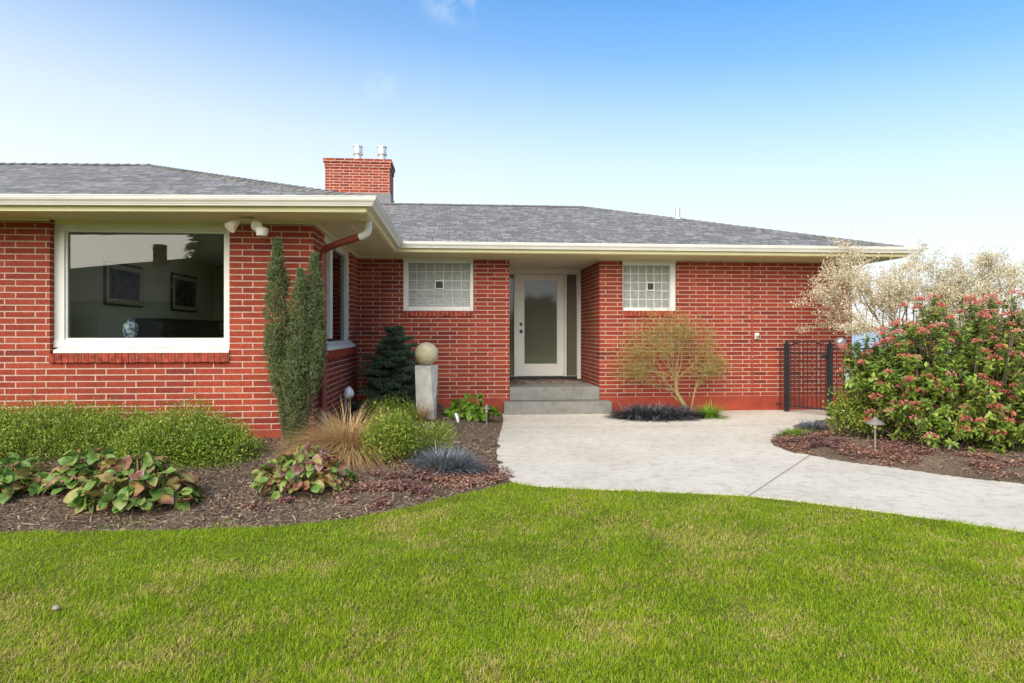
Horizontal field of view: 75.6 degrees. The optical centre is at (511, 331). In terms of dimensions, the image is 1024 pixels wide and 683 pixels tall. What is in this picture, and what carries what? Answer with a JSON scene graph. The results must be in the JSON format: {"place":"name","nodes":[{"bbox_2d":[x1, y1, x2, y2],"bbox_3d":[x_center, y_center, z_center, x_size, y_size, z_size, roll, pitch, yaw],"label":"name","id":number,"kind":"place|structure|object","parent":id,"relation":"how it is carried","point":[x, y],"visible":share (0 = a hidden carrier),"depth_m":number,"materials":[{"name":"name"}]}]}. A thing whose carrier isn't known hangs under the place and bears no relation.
{"place":"outdoors","nodes":[
{"label":"outdoors","id":0,"kind":"place"},
{"bbox_2d":[122,318,138,337],"bbox_3d":[-4.411,-0.031,7.634,0.168,0.250,0.168,0,0,-5],"label":"vase","id":1,"kind":"object","parent":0,"point":[130,328],"visible":0.84,"depth_m":7.58,"materials":[{"name":"blue ceramic"}]},
{"bbox_2d":[0,356,1023,682],"bbox_3d":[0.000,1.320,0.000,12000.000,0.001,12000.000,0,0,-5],"label":"ground","id":2,"kind":"structure","parent":0,"point":[460,558],"depth_m":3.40,"materials":[{"name":"green plant"}]},
{"bbox_2d":[52,605,60,612],"bbox_3d":[-2.140,1.307,3.100,0.036,0.050,0.036,0,0,-5],"label":"mushroom","id":3,"kind":"object","parent":2,"relation":"on","point":[55,607],"visible":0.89,"depth_m":3.09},
{"bbox_2d":[0,407,511,533],"bbox_3d":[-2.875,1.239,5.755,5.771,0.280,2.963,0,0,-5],"label":"bark mulch","id":4,"kind":"object","parent":2,"relation":"on","point":[161,523],"visible":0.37,"depth_m":4.94,"materials":[{"name":"brown wood"}]},
{"bbox_2d":[0,452,54,503],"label":"bergenia plant","id":5,"kind":"object","parent":4,"relation":"on","point":[25,476],"visible":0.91,"depth_m":5.15,"materials":[{"name":"green plant"}]},
{"bbox_2d":[36,444,120,494],"bbox_3d":[-3.452,1.126,5.357,0.708,0.404,0.651,0,0,-5],"label":"bergenia plant","id":6,"kind":"object","parent":4,"relation":"on","point":[90,465],"visible":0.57,"depth_m":5.23,"materials":[{"name":"green plant"}]},
{"bbox_2d":[0,391,179,462],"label":"boxwood hedge","id":7,"kind":"object","parent":4,"relation":"on","point":[20,432],"visible":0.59,"depth_m":6.26,"materials":[{"name":"green plant"}]},
{"bbox_2d":[63,447,207,513],"bbox_3d":[-2.828,1.121,4.972,0.986,0.476,0.792,0,0,-5],"label":"bergenia plant","id":8,"kind":"object","parent":4,"relation":"on","point":[127,482],"visible":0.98,"depth_m":4.84,"materials":[{"name":"green plant"}]},
{"bbox_2d":[107,393,269,470],"bbox_3d":[-3.026,0.955,6.262,1.563,0.752,1.205,0,0,-5],"label":"boxwood shrub","id":9,"kind":"object","parent":4,"relation":"on","point":[200,441],"visible":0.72,"depth_m":6.05,"materials":[{"name":"green plant"}]},
{"bbox_2d":[260,236,328,444],"bbox_3d":[-2.237,0.114,6.832,0.650,2.216,0.572,0,0,-40],"label":"columnar yew","id":10,"kind":"object","parent":4,"relation":"on","point":[295,374],"visible":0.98,"depth_m":6.75,"materials":[{"name":"green plant"}]},
{"bbox_2d":[250,442,359,499],"bbox_3d":[-1.677,1.110,5.365,0.858,0.413,0.699,0,0,-5],"label":"bergenia plant","id":11,"kind":"object","parent":4,"relation":"on","point":[321,469],"visible":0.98,"depth_m":5.25,"materials":[{"name":"green plant"}]},
{"bbox_2d":[260,399,436,474],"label":"sedge grass","id":12,"kind":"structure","parent":4,"relation":"on","point":[343,442],"depth_m":6.27,"materials":[{"name":"beige plant"}]},
{"bbox_2d":[216,459,513,511],"bbox_3d":[-0.979,1.243,5.431,2.593,0.159,0.955,0,0,-42],"label":"ground cover","id":13,"kind":"object","parent":4,"relation":"on","point":[461,480],"visible":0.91,"depth_m":5.46,"materials":[{"name":"brown plant"}]},
{"bbox_2d":[354,391,424,424],"bbox_3d":[-1.577,1.028,8.489,0.921,0.533,0.760,0,0,-5],"label":"green shrub","id":14,"kind":"object","parent":4,"relation":"on","point":[410,408],"visible":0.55,"depth_m":8.44,"materials":[{"name":"green plant"}]},
{"bbox_2d":[357,395,427,465],"bbox_3d":[-1.116,0.915,6.195,0.675,0.687,0.703,0,0,28],"label":"green shrub","id":15,"kind":"object","parent":4,"relation":"on","point":[395,435],"visible":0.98,"depth_m":6.08,"materials":[{"name":"green plant"}]},
{"bbox_2d":[351,324,444,410],"bbox_3d":[-1.720,0.572,9.926,1.449,1.377,1.406,0,0,-5],"label":"dwarf spruce","id":16,"kind":"object","parent":4,"relation":"on","point":[392,371],"visible":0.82,"depth_m":9.77,"materials":[{"name":"green plant"}]},
{"bbox_2d":[321,407,502,446],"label":"bark mulch","id":17,"kind":"object","parent":4,"relation":"on","point":[480,430],"visible":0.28,"depth_m":8.61,"materials":[{"name":"brown wood"}]},
{"bbox_2d":[344,386,353,418],"bbox_3d":[-2.187,0.983,8.843,0.141,0.514,0.180,0,0,-5],"label":"garden spotlight","id":18,"kind":"object","parent":17,"relation":"on","point":[348,392],"visible":0.95,"depth_m":8.81,"materials":[{"name":"metal"}]},
{"bbox_2d":[396,399,438,423],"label":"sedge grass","id":19,"kind":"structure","parent":4,"relation":"on","point":[422,414],"depth_m":8.66,"materials":[{"name":"green plant"}]},
{"bbox_2d":[415,365,437,419],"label":"stone pillar","id":20,"kind":"structure","parent":4,"relation":"on","point":[426,378],"depth_m":8.86,"materials":[{"name":"grey stone"}]},
{"bbox_2d":[415,342,437,364],"bbox_3d":[-1.164,0.298,8.984,0.316,0.316,0.316,0,0,-5],"label":"stone ball","id":21,"kind":"object","parent":20,"relation":"on","point":[426,353],"visible":1,"depth_m":8.87,"materials":[{"name":"stone"}]},
{"bbox_2d":[413,416,462,453],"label":"green shrub","id":22,"kind":"object","parent":4,"relation":"on","point":[434,433],"visible":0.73,"depth_m":6.55,"materials":[{"name":"green plant"}]},
{"bbox_2d":[399,440,494,478],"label":"blue grass","id":23,"kind":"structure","parent":4,"relation":"on","point":[438,460],"depth_m":5.89,"materials":[{"name":"blue plant"}]},
{"bbox_2d":[454,413,459,422],"bbox_3d":[-0.752,1.187,8.982,0.070,0.171,0.100,0,0,-35],"label":"garden spotlight","id":24,"kind":"object","parent":4,"relation":"on","point":[457,417],"visible":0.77,"depth_m":8.95,"materials":[{"name":"metal"}]},
{"bbox_2d":[440,392,501,421],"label":"leafy plant","id":25,"kind":"object","parent":4,"relation":"on","point":[469,410],"visible":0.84,"depth_m":9.40,"materials":[{"name":"green plant"}]},
{"bbox_2d":[483,404,489,423],"bbox_3d":[-0.358,1.178,9.303,0.100,0.332,0.100,0,0,-5],"label":"path light","id":26,"kind":"object","parent":4,"relation":"on","point":[486,407],"visible":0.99,"depth_m":9.29,"materials":[{"name":"grey metal"}]},
{"bbox_2d":[0,145,918,438],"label":"brick house","id":27,"kind":"structure","parent":2,"relation":"on","point":[490,301],"depth_m":10.46,"materials":[{"name":"red brick"}]},
{"bbox_2d":[103,260,142,307],"bbox_3d":[-5.058,-0.610,8.618,0.033,0.556,0.986,0,0,-5],"label":"framed picture","id":28,"kind":"object","parent":27,"relation":"attached to","point":[122,285],"visible":1,"depth_m":8.55,"materials":[{"name":"grey wood"}]},
{"bbox_2d":[53,224,228,352],"bbox_3d":[-4.002,-0.507,7.185,1.850,1.465,0.215,0,0,-5],"label":"window","id":29,"kind":"structure","parent":27,"relation":"in","point":[63,341],"depth_m":7.14,"materials":[{"name":"white paint"}]},
{"bbox_2d":[134,318,221,337],"bbox_3d":[-4.971,0.357,9.940,0.425,1.085,2.210,0,0,-5],"label":"sideboard","id":30,"kind":"object","parent":27,"relation":"on","point":[165,328],"visible":0.39,"depth_m":9.31,"materials":[{"name":"brown wood"}]},
{"bbox_2d":[170,272,197,312],"bbox_3d":[-5.221,-0.615,10.541,0.033,0.586,1.006,0,0,-5],"label":"framed picture","id":31,"kind":"object","parent":27,"relation":"attached to","point":[183,293],"visible":1,"depth_m":10.47,"materials":[{"name":"brown wood"}]},
{"bbox_2d":[325,236,354,350],"bbox_3d":[-2.393,-0.507,8.925,0.220,1.465,2.150,0,0,-5],"label":"window","id":32,"kind":"structure","parent":27,"relation":"in","point":[338,258],"depth_m":9.36,"materials":[{"name":"white paint"}]},
{"bbox_2d":[403,258,472,310],"bbox_3d":[-1.190,-0.782,10.708,1.125,0.885,0.170,0,0,-5],"label":"window","id":33,"kind":"structure","parent":27,"relation":"in","point":[428,284],"depth_m":10.68,"materials":[{"name":"white glass"}]},
{"bbox_2d":[517,274,563,375],"bbox_3d":[0.533,-0.125,12.415,0.894,1.910,0.120,0,0,-5],"label":"door","id":34,"kind":"structure","parent":27,"relation":"in","point":[540,298],"depth_m":12.44,"materials":[{"name":"white paint"}]},
{"bbox_2d":[511,379,580,382],"bbox_3d":[0.599,0.893,11.979,1.180,0.012,0.670,0,0,-5],"label":"doormat","id":35,"kind":"object","parent":27,"relation":"on","point":[549,381],"visible":1,"depth_m":11.83,"materials":[{"name":"brown fabric"}]},
{"bbox_2d":[623,260,675,310],"bbox_3d":[2.267,-0.787,11.001,0.907,0.875,0.170,0,0,-5],"label":"window","id":36,"kind":"structure","parent":27,"relation":"in","point":[652,284],"depth_m":10.98,"materials":[{"name":"white glass"}]},
{"bbox_2d":[776,348,783,407],"bbox_3d":[4.472,0.765,10.988,0.018,1.010,0.206,0,0,-19],"label":"iron fence","id":37,"kind":"object","parent":27,"relation":"attached to","point":[780,377],"visible":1,"depth_m":10.99,"materials":[{"name":"black metal"}]},
{"bbox_2d":[603,399,709,421],"bbox_3d":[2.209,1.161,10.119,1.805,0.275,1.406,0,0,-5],"label":"black grass","id":38,"kind":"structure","parent":2,"relation":"on","point":[649,412],"depth_m":9.93,"materials":[{"name":"black plant"}]},
{"bbox_2d":[601,306,741,408],"bbox_3d":[2.508,0.443,10.441,2.150,1.781,0.986,0,0,-5],"label":"japanese maple","id":39,"kind":"object","parent":38,"relation":"on","point":[667,359],"visible":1,"depth_m":10.41,"materials":[{"name":"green plant"}]},
{"bbox_2d":[689,401,729,418],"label":"green grass tuft","id":40,"kind":"object","parent":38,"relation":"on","point":[712,412],"visible":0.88,"depth_m":10.07,"materials":[{"name":"green plant"}]},
{"bbox_2d":[770,417,1023,484],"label":"garden bed","id":41,"kind":"object","parent":2,"relation":"on","point":[925,463],"visible":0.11,"depth_m":6.52,"materials":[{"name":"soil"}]},
{"bbox_2d":[772,426,819,436],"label":"green grass tuft","id":42,"kind":"object","parent":41,"relation":"on","point":[796,432],"visible":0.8,"depth_m":8.17,"materials":[{"name":"green plant"}]},
{"bbox_2d":[790,418,832,430],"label":"blue grass","id":43,"kind":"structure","parent":41,"relation":"on","point":[809,425],"depth_m":8.46,"materials":[{"name":"plant"}]},
{"bbox_2d":[822,378,903,438],"bbox_3d":[4.107,0.899,7.730,0.862,0.802,0.817,0,0,-5],"label":"yellow green shrub","id":44,"kind":"object","parent":41,"relation":"on","point":[839,415],"visible":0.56,"depth_m":7.66,"materials":[{"name":"green plant"}]},
{"bbox_2d":[866,417,884,449],"bbox_3d":[3.765,1.087,6.843,0.176,0.417,0.176,0,0,-5],"label":"path light","id":45,"kind":"object","parent":41,"relation":"on","point":[875,421],"visible":0.88,"depth_m":6.83,"materials":[{"name":"grey metal"}]},
{"bbox_2d":[771,425,1023,479],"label":"ground cover","id":46,"kind":"object","parent":41,"relation":"on","point":[889,449],"visible":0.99,"depth_m":6.83,"materials":[{"name":"brown plant"}]},
{"bbox_2d":[833,348,1005,412],"bbox_3d":[6.387,0.725,10.235,2.832,1.190,0.082,0,0,0],"label":"iron fence","id":47,"kind":"object","parent":41,"relation":"on","point":[843,368],"visible":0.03,"depth_m":10.25,"materials":[{"name":"black metal"}]},
{"bbox_2d":[835,289,1023,454],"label":"flowering shrub","id":48,"kind":"object","parent":41,"relation":"on","point":[984,380],"visible":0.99,"depth_m":7.05,"materials":[{"name":"green plant"}]},
{"bbox_2d":[789,228,1023,351],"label":"pale tree","id":49,"kind":"object","parent":2,"relation":"on","point":[892,291],"visible":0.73,"depth_m":9.62,"materials":[{"name":"beige plant"}]},
{"bbox_2d":[880,243,1023,370],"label":"pale tree","id":50,"kind":"object","parent":2,"relation":"on","point":[997,274],"visible":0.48,"depth_m":9.75,"materials":[{"name":"beige plant"}]},
{"bbox_2d":[0,0,1023,327],"label":"sky","id":51,"kind":"structure","parent":0,"point":[895,122],"materials":[{"name":"blue"}]},
{"bbox_2d":[497,409,1023,531],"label":"path","id":52,"kind":"structure","parent":0,"point":[735,452],"depth_m":6.32,"materials":[{"name":"concrete"}]},
{"bbox_2d":[783,339,833,415],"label":"iron gate","id":53,"kind":"structure","parent":52,"relation":"on","point":[828,356],"depth_m":10.50,"materials":[{"name":"black metal"}]},
{"bbox_2d":[852,332,1021,353],"bbox_3d":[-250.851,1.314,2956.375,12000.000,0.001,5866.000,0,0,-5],"label":"water","id":54,"kind":"structure","parent":0,"point":[857,338],"depth_m":124.54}
]}

